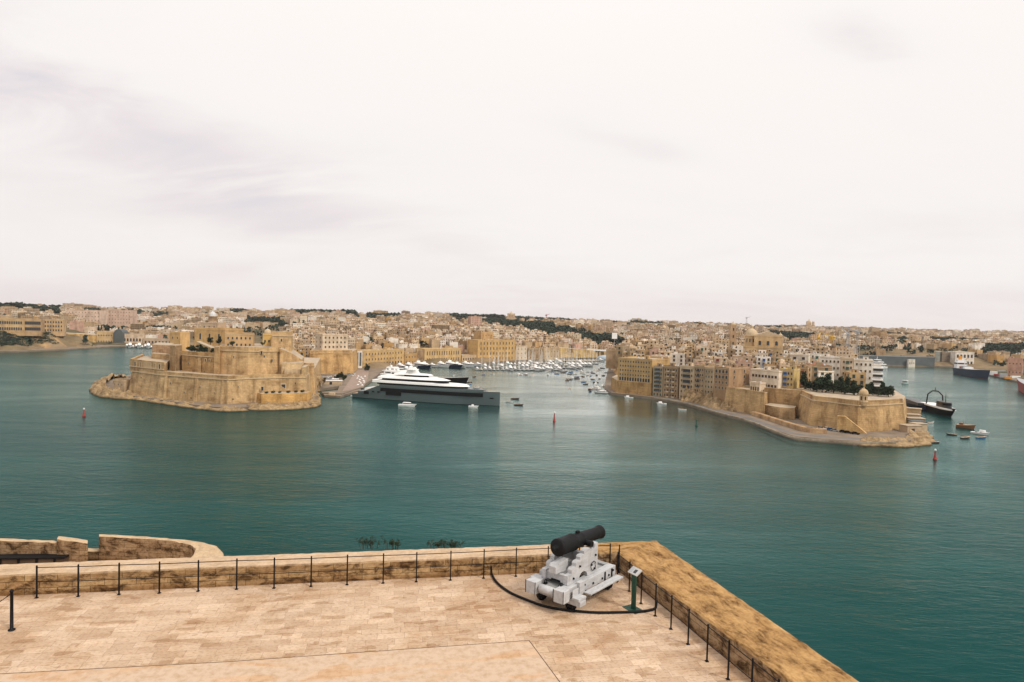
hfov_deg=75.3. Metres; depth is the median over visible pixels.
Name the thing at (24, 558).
bench
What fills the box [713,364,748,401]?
corner tenement
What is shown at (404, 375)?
sun deck window
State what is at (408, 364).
motor yacht
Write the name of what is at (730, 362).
town house
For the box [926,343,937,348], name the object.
town house
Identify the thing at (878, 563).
water
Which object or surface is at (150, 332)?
town house
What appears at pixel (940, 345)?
town house
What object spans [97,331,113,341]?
customs house
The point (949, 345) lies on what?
town house
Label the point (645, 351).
town house
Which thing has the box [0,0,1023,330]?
sky
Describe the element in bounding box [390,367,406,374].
motor yacht
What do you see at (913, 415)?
shack
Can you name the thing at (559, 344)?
town house
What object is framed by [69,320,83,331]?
town house
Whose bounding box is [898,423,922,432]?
shack
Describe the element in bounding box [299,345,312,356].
town house
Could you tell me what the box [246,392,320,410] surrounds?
shore rocks
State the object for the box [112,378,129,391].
blockhouse
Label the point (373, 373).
ground
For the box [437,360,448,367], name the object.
motor yacht
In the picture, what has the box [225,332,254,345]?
fort palace
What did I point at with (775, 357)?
town house
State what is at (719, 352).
town house
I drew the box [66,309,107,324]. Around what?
apartment block
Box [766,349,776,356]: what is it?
town house
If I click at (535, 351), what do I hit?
quay house
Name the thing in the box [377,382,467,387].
main deck window
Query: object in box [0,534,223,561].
bastion
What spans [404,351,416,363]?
warehouse
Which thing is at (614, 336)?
floodlight mast
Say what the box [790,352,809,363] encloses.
villa
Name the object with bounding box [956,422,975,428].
wooden boat
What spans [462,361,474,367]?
motor yacht
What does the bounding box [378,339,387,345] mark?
town house
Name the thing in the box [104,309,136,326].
apartment block
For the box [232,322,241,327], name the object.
town house
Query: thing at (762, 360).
town house
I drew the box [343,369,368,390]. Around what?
quay
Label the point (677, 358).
town house
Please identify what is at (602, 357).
tent hall
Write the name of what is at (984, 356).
town house
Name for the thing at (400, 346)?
town house
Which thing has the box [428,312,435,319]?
distant church
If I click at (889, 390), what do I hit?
tree
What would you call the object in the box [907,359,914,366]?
office
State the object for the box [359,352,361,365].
window
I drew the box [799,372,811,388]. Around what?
tree
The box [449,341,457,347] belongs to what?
town house
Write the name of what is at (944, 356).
dock office
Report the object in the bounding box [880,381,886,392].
tree
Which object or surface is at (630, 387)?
quay wall
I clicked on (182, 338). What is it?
tower house
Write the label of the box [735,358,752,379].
town house
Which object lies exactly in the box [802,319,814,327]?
distant church
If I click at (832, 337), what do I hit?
crane
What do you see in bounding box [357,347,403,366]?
palace
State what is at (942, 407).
work boat
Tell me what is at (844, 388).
tree
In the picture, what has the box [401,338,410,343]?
town house
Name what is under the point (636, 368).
tenement
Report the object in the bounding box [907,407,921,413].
shack
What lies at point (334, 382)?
kiosk
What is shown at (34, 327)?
hospital wing
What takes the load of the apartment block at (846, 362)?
on the hills
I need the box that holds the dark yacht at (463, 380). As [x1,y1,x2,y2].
[429,376,468,383]
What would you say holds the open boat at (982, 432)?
on the water
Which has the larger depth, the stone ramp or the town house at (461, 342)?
the town house at (461, 342)
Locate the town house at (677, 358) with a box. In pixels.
[671,351,685,364]
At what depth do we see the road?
390.34 m
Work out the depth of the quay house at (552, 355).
1003.14 m
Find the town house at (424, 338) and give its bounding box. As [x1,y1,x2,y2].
[419,336,429,345]
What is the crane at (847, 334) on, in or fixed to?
on the ground
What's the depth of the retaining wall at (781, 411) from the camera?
418.68 m
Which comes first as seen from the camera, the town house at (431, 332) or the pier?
the pier
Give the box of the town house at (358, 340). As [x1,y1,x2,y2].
[355,337,362,348]
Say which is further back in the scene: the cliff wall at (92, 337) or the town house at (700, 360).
the cliff wall at (92, 337)
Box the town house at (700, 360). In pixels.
[693,357,713,364]
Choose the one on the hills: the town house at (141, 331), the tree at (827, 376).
the town house at (141, 331)
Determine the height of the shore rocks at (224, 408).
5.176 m
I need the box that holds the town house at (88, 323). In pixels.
[84,321,93,326]
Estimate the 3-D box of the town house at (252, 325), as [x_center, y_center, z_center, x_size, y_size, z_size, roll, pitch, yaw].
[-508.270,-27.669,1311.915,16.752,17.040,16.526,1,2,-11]
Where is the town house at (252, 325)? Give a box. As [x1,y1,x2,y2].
[250,323,259,328]
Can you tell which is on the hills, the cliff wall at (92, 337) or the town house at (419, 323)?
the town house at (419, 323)
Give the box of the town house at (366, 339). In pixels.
[356,335,368,343]
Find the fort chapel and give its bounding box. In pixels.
[194,327,243,346]
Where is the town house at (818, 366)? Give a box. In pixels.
[808,362,831,381]
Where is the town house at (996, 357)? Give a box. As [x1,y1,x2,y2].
[987,354,1003,362]
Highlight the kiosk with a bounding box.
[324,380,342,384]
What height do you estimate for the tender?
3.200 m
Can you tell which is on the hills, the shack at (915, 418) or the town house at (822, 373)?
the town house at (822, 373)
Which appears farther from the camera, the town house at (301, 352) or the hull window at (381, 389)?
the town house at (301, 352)
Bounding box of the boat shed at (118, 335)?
[113,329,129,342]
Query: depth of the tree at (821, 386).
426.80 m
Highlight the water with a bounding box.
[0,347,1023,681]
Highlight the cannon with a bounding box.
[525,525,622,609]
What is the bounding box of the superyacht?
[351,363,499,405]
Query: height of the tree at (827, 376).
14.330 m
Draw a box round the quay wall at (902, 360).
[858,355,934,366]
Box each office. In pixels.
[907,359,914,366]
[940,351,949,361]
[947,350,973,364]
[1007,356,1022,375]
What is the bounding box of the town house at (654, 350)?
[649,347,661,356]
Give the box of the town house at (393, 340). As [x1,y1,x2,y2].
[386,337,397,347]
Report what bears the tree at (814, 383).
on the bastion wall at (876, 413)
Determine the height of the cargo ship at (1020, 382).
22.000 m
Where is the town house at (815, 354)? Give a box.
[807,351,822,360]
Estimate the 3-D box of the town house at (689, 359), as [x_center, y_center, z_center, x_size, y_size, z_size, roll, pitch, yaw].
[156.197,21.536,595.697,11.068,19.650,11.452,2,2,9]
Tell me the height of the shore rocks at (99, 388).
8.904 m
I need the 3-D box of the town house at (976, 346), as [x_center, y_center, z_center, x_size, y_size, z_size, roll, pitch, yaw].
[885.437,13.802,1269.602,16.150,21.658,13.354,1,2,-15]
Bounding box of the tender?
[398,402,415,405]
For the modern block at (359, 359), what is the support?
on the ground
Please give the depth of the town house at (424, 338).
911.35 m
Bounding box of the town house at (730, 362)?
[728,358,737,365]
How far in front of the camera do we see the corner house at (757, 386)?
445.38 m
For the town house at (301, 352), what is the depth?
679.66 m
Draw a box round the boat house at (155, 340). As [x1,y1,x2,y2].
[143,338,169,342]
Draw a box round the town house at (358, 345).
[355,341,360,348]
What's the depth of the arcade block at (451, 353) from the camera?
846.64 m
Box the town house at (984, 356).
[978,353,990,359]
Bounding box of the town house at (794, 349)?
[791,346,798,352]
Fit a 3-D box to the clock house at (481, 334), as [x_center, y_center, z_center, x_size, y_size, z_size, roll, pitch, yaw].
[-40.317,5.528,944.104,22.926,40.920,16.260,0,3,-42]
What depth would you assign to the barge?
505.71 m
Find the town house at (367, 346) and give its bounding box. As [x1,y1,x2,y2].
[363,343,374,348]
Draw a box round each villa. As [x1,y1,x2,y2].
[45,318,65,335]
[777,358,796,365]
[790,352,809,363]
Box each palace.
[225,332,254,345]
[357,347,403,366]
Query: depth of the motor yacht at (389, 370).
657.38 m
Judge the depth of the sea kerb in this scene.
351.41 m
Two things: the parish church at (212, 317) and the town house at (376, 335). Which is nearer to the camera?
the town house at (376, 335)
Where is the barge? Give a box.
[906,398,925,410]
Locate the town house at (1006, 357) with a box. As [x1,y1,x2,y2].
[999,354,1009,360]
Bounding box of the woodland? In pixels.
[0,302,1023,365]
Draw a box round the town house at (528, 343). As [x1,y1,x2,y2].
[522,341,531,346]
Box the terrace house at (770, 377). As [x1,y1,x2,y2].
[750,366,782,387]
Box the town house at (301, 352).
[295,349,304,356]
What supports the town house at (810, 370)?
on the hills
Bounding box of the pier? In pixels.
[321,389,360,397]
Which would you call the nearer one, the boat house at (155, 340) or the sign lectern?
the sign lectern
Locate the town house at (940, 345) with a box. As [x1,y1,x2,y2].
[931,342,942,348]
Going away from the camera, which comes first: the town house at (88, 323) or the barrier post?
the barrier post
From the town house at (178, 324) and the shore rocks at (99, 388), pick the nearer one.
the shore rocks at (99, 388)
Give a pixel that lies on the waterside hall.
(466, 357)
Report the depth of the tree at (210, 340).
496.56 m
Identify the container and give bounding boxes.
[999,373,1007,377]
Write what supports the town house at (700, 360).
on the hills
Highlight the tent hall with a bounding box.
[597,355,605,359]
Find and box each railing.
[34,543,610,598]
[617,544,779,681]
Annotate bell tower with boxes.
[729,321,736,345]
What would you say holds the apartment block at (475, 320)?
on the hills
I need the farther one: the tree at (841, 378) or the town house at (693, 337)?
the town house at (693, 337)
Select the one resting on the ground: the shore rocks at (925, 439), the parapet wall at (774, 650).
the shore rocks at (925, 439)
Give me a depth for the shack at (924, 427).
380.28 m
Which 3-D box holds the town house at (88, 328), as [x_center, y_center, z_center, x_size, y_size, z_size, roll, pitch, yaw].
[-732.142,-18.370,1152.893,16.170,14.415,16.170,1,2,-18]
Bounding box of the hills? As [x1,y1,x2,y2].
[0,321,1023,387]
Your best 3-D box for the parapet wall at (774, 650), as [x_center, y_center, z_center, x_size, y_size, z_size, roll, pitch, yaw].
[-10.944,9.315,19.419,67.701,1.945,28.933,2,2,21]
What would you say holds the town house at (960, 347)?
on the hills
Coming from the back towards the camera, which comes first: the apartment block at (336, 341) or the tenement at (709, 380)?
the apartment block at (336, 341)
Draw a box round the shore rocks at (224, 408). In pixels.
[131,394,249,411]
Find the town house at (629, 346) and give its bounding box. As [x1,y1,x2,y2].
[622,344,637,356]
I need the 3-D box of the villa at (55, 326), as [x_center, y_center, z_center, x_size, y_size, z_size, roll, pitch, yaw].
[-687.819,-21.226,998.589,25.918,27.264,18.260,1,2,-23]
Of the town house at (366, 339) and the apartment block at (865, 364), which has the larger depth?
the town house at (366, 339)
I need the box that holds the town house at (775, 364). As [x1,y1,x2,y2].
[763,362,777,368]
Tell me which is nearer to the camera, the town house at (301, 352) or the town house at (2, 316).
the town house at (301, 352)
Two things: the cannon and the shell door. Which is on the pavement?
the cannon
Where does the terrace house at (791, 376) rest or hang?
on the hills
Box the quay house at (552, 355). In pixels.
[542,347,559,359]
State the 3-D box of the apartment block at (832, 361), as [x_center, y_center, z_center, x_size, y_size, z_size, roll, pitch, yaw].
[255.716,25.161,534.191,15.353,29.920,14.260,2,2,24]
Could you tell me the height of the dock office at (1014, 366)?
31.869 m
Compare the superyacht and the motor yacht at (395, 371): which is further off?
the motor yacht at (395, 371)
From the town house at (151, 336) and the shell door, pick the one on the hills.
the town house at (151, 336)
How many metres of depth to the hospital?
932.58 m
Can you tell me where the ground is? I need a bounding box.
[0,345,1016,444]
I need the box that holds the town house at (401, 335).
[397,333,407,338]
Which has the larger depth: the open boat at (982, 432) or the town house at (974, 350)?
the town house at (974, 350)
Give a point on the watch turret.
(863, 394)
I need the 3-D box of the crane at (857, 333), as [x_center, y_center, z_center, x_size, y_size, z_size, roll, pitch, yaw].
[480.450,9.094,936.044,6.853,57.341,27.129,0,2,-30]
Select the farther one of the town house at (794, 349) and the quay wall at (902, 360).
the quay wall at (902, 360)
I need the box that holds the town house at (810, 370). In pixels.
[793,361,811,380]
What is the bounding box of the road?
[654,396,860,439]
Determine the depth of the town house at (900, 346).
1316.83 m
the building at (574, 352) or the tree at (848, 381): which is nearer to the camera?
the tree at (848, 381)
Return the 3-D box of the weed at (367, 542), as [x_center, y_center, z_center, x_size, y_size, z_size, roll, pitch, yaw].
[-5.857,8.230,27.065,1.200,0.581,0.660,1,2,0]
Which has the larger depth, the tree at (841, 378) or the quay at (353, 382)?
the quay at (353, 382)
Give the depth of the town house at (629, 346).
661.36 m
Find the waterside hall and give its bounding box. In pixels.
[461,354,476,360]
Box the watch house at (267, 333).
[263,328,271,345]
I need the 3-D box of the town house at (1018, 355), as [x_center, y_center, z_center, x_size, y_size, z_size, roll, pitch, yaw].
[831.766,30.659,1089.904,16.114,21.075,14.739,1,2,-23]
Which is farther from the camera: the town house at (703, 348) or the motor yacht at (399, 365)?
the motor yacht at (399, 365)
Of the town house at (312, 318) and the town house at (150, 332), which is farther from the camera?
the town house at (312, 318)
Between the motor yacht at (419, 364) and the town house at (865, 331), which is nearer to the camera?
the motor yacht at (419, 364)
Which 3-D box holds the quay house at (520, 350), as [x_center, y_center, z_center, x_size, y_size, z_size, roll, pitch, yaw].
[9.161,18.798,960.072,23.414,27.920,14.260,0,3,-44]
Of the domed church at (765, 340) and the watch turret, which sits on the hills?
the domed church at (765, 340)
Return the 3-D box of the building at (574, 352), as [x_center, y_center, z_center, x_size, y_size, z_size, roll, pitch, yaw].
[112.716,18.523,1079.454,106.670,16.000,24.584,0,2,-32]
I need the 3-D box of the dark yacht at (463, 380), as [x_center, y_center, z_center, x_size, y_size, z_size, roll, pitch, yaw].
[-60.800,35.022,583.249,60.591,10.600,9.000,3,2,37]
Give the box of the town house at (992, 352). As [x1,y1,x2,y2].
[987,350,1000,354]
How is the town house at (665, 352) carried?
on the hills
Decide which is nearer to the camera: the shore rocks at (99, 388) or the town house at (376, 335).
the shore rocks at (99, 388)
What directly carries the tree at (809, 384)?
on the bastion wall at (876, 413)
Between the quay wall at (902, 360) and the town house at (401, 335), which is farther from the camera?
the quay wall at (902, 360)
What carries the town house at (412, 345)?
on the hills
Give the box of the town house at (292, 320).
[290,318,298,323]
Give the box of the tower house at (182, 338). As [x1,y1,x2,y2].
[170,331,189,350]
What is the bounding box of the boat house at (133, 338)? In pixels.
[125,333,144,342]
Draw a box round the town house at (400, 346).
[396,343,407,348]
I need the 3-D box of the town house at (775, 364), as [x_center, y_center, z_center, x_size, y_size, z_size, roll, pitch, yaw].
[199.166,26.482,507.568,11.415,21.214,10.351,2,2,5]
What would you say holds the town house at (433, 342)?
on the hills
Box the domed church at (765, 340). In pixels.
[733,325,781,353]
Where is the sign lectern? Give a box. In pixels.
[622,566,641,613]
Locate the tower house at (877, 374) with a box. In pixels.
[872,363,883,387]
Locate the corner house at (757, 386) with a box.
[750,381,765,390]
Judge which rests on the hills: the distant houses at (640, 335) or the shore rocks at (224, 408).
the distant houses at (640, 335)
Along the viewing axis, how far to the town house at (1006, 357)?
1100.78 m
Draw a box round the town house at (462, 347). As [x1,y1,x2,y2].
[458,344,464,352]
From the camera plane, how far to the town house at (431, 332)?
969.43 m
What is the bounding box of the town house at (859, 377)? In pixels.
[844,369,865,385]
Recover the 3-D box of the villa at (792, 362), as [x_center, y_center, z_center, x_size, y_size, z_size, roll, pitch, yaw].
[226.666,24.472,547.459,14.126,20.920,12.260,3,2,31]
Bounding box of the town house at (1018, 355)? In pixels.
[1011,353,1023,358]
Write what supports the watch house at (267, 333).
on the fort
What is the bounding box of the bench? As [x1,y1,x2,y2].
[0,554,68,564]
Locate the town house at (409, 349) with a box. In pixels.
[404,346,414,352]
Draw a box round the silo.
[935,351,940,361]
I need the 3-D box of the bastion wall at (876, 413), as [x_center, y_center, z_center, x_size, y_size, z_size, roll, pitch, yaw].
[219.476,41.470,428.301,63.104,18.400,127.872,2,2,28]
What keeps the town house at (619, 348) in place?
on the hills
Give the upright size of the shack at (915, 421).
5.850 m
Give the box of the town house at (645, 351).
[640,348,648,354]
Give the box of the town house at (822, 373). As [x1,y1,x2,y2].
[817,370,834,381]
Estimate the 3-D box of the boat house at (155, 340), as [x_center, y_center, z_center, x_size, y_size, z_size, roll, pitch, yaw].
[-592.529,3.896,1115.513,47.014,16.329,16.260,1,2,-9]
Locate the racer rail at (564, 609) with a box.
[490,566,657,613]
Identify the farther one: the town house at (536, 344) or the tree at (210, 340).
the town house at (536, 344)
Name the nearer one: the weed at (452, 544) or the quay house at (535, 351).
the weed at (452, 544)
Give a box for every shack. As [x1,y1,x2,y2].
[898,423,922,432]
[906,416,924,420]
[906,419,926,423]
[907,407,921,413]
[907,413,921,416]
[908,422,927,432]
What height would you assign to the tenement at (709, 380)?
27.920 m
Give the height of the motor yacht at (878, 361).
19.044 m
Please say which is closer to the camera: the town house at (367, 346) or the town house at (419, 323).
the town house at (367, 346)
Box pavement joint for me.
[0,640,559,681]
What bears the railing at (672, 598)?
on the pavement
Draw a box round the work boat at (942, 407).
[921,387,955,416]
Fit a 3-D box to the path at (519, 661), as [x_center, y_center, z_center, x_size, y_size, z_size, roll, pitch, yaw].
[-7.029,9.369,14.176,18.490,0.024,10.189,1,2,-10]
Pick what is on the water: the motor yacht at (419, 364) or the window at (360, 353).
the motor yacht at (419, 364)
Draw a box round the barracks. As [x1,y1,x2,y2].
[467,338,515,360]
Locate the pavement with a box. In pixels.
[0,570,755,681]
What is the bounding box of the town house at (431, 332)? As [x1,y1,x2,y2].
[426,330,435,334]
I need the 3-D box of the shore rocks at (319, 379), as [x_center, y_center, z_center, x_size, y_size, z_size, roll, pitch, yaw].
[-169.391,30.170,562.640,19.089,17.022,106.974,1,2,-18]
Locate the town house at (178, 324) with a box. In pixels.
[173,322,182,328]
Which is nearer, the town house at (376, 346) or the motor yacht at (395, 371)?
the motor yacht at (395, 371)
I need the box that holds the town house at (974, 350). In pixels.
[968,348,982,356]
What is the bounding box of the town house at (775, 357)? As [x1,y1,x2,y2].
[771,354,787,363]
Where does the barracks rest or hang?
on the ground
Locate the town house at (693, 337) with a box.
[690,335,697,341]
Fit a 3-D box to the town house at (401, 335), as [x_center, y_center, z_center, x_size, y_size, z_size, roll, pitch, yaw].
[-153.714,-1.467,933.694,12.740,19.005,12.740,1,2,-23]
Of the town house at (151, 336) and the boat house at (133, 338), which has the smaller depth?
the boat house at (133, 338)
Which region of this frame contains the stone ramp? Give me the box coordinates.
[837,415,866,433]
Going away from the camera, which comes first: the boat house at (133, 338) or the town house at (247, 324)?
the boat house at (133, 338)
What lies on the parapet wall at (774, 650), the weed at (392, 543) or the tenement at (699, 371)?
the weed at (392, 543)
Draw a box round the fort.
[129,330,320,403]
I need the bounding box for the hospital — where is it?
[0,318,24,335]
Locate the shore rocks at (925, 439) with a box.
[857,406,934,447]
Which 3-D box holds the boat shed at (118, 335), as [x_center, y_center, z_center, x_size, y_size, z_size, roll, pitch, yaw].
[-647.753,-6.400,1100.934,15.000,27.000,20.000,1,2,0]
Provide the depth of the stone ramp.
370.36 m
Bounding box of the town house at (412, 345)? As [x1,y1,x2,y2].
[408,343,417,347]
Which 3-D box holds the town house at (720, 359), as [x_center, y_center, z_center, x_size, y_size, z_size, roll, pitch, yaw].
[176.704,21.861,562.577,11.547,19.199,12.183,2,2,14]
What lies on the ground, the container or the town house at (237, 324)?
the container
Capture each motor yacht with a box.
[380,367,391,375]
[382,363,403,370]
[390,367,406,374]
[394,361,404,369]
[405,362,416,367]
[414,361,430,368]
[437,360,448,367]
[445,359,461,367]
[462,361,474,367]
[594,388,607,393]
[873,357,887,368]
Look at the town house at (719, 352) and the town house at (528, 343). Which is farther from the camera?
the town house at (528, 343)
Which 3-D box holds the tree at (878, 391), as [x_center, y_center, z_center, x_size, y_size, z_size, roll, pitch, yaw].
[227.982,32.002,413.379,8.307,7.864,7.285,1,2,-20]
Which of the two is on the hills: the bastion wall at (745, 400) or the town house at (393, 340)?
the town house at (393, 340)
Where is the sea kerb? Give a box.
[654,397,895,443]
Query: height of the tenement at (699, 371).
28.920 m
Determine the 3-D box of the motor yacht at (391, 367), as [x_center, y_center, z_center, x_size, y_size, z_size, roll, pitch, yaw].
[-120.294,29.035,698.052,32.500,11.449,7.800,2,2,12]
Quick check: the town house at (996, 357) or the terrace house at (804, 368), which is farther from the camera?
the town house at (996, 357)
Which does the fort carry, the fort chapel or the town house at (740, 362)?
the fort chapel
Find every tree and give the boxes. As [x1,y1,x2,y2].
[190,345,198,351]
[207,337,212,344]
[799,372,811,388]
[806,380,812,389]
[811,376,821,391]
[815,379,830,391]
[821,373,832,385]
[827,379,841,392]
[838,376,845,385]
[839,385,849,393]
[845,376,856,389]
[848,384,861,394]
[859,384,872,393]
[872,386,884,395]
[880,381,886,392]
[883,386,894,396]
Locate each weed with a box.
[355,535,382,549]
[382,538,400,549]
[426,539,449,548]
[441,539,463,547]
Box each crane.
[821,332,835,343]
[842,328,850,348]
[845,327,862,357]
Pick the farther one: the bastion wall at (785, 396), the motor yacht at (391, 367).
the motor yacht at (391, 367)
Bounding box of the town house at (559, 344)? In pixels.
[556,341,563,347]
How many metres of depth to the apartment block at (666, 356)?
563.99 m
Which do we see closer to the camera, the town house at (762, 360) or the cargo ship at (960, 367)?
the town house at (762, 360)
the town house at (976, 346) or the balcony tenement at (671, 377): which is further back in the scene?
the town house at (976, 346)
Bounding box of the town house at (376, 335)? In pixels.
[372,334,383,339]
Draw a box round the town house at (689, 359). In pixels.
[685,356,692,363]
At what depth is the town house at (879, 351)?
1150.85 m
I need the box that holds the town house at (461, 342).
[459,340,466,348]
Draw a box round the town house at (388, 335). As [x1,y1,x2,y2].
[386,333,395,337]
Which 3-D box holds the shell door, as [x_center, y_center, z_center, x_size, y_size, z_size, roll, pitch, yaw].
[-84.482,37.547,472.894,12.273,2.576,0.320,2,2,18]
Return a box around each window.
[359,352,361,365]
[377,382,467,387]
[380,388,482,396]
[382,378,448,382]
[404,375,428,376]
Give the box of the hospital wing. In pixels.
[25,319,44,335]
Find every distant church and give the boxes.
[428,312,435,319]
[507,311,514,319]
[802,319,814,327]
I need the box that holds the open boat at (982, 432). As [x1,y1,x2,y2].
[970,430,988,434]
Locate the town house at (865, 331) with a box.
[858,329,867,333]
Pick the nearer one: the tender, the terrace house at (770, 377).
the tender
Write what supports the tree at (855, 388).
on the bastion wall at (876, 413)
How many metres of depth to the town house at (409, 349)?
835.13 m
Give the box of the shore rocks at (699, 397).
[680,384,735,411]
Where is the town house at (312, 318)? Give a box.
[308,316,316,321]
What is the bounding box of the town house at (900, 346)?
[889,343,903,348]
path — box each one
[0,641,558,681]
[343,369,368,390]
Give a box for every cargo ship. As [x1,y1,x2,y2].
[953,356,989,378]
[1017,378,1023,393]
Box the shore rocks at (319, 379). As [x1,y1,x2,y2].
[316,374,325,391]
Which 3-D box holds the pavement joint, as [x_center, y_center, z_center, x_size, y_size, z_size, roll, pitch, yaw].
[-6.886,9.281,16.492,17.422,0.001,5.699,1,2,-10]
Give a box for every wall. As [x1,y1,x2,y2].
[0,541,858,681]
[66,332,96,342]
[310,348,357,373]
[417,349,423,360]
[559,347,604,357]
[611,375,652,395]
[724,387,767,413]
[751,411,826,433]
[764,387,805,409]
[765,403,796,418]
[797,388,906,431]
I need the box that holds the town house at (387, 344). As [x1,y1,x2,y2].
[383,341,393,347]
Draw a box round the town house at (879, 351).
[873,347,885,355]
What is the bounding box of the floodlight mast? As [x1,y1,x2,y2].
[612,333,616,345]
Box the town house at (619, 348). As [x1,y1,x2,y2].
[615,343,625,366]
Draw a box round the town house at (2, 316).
[0,315,13,317]
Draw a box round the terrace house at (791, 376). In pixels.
[780,366,799,388]
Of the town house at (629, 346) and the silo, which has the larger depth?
the silo
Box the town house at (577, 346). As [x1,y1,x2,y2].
[572,343,581,348]
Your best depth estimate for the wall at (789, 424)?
382.28 m
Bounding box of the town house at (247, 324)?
[245,322,253,327]
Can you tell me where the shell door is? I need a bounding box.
[386,391,400,395]
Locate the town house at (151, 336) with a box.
[145,334,157,337]
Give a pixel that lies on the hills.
(67, 341)
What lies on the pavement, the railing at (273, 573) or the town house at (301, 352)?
the railing at (273, 573)
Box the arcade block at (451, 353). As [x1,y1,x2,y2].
[415,347,460,360]
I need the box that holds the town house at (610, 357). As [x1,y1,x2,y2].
[606,347,616,368]
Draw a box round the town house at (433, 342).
[429,338,438,347]
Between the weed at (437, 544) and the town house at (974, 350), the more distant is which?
the town house at (974, 350)
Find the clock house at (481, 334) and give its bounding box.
[474,330,493,338]
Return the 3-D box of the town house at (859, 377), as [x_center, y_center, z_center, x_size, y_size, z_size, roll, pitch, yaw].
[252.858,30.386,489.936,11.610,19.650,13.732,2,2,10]
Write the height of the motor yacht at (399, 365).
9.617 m
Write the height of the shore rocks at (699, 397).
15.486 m
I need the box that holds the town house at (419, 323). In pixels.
[415,321,423,327]
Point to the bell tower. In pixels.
(732, 336)
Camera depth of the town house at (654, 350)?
606.52 m
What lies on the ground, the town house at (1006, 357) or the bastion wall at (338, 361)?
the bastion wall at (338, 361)
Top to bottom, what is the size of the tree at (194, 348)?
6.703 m
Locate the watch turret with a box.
[859,387,868,405]
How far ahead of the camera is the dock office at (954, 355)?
1092.39 m
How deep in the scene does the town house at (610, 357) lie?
752.04 m
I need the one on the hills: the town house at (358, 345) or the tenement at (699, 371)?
the town house at (358, 345)
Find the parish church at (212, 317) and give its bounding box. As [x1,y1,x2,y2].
[201,310,226,327]
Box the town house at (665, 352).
[658,349,671,354]
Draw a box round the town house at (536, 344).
[532,341,541,346]
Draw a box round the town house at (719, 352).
[712,350,726,355]
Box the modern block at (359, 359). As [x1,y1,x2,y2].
[358,351,362,367]
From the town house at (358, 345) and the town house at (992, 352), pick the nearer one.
the town house at (358, 345)
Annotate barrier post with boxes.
[0,589,15,631]
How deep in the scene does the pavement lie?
21.27 m
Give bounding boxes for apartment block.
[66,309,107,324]
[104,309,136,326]
[315,332,347,349]
[468,315,481,325]
[651,355,670,362]
[820,353,839,379]
[839,354,853,377]
[853,356,873,383]
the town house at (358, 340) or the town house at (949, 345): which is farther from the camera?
the town house at (949, 345)
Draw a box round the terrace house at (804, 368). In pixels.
[797,364,808,387]
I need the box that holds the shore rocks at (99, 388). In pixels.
[89,373,138,399]
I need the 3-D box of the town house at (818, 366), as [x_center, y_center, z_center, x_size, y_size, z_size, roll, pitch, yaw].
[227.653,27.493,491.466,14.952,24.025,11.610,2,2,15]
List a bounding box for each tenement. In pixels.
[618,355,669,389]
[652,363,663,396]
[663,362,679,398]
[679,362,694,398]
[694,362,714,393]
[704,364,721,394]
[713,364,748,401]
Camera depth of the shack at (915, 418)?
398.97 m
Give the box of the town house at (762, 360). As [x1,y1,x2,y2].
[755,354,770,367]
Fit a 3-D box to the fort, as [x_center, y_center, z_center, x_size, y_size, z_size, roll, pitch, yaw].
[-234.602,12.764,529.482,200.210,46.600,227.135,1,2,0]
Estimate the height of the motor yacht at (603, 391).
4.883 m
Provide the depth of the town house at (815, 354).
608.27 m
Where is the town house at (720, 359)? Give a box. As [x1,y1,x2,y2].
[714,355,727,364]
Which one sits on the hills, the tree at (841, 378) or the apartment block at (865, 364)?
the apartment block at (865, 364)
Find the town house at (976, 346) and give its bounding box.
[969,343,981,349]
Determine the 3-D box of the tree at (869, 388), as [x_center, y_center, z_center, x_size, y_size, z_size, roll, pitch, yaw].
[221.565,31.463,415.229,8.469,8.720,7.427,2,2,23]
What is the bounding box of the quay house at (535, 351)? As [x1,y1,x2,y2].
[527,346,542,359]
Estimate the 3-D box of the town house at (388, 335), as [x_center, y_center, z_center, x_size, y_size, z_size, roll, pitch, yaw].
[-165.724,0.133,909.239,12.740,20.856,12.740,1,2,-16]
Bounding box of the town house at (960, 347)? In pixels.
[958,345,966,349]
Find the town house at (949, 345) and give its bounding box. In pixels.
[943,342,955,348]
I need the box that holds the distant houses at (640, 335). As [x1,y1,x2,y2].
[0,303,1023,368]
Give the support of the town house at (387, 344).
on the hills
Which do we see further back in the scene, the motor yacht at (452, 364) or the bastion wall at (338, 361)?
the motor yacht at (452, 364)
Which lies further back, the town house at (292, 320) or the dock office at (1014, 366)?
the town house at (292, 320)
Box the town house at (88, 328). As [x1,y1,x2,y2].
[84,326,96,333]
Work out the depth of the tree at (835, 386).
423.52 m
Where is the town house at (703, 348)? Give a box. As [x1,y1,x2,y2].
[695,344,707,351]
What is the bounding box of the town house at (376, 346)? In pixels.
[371,344,381,348]
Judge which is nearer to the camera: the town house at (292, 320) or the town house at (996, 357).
the town house at (996, 357)
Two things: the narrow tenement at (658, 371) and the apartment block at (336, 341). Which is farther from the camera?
the apartment block at (336, 341)
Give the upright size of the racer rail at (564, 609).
0.352 m
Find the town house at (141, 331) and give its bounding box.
[135,328,147,333]
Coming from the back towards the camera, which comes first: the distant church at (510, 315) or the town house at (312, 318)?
the distant church at (510, 315)
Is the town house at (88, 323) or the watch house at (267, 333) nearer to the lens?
the watch house at (267, 333)
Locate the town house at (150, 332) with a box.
[144,330,156,334]
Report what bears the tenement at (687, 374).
on the ground
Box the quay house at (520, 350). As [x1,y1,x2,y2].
[515,344,527,359]

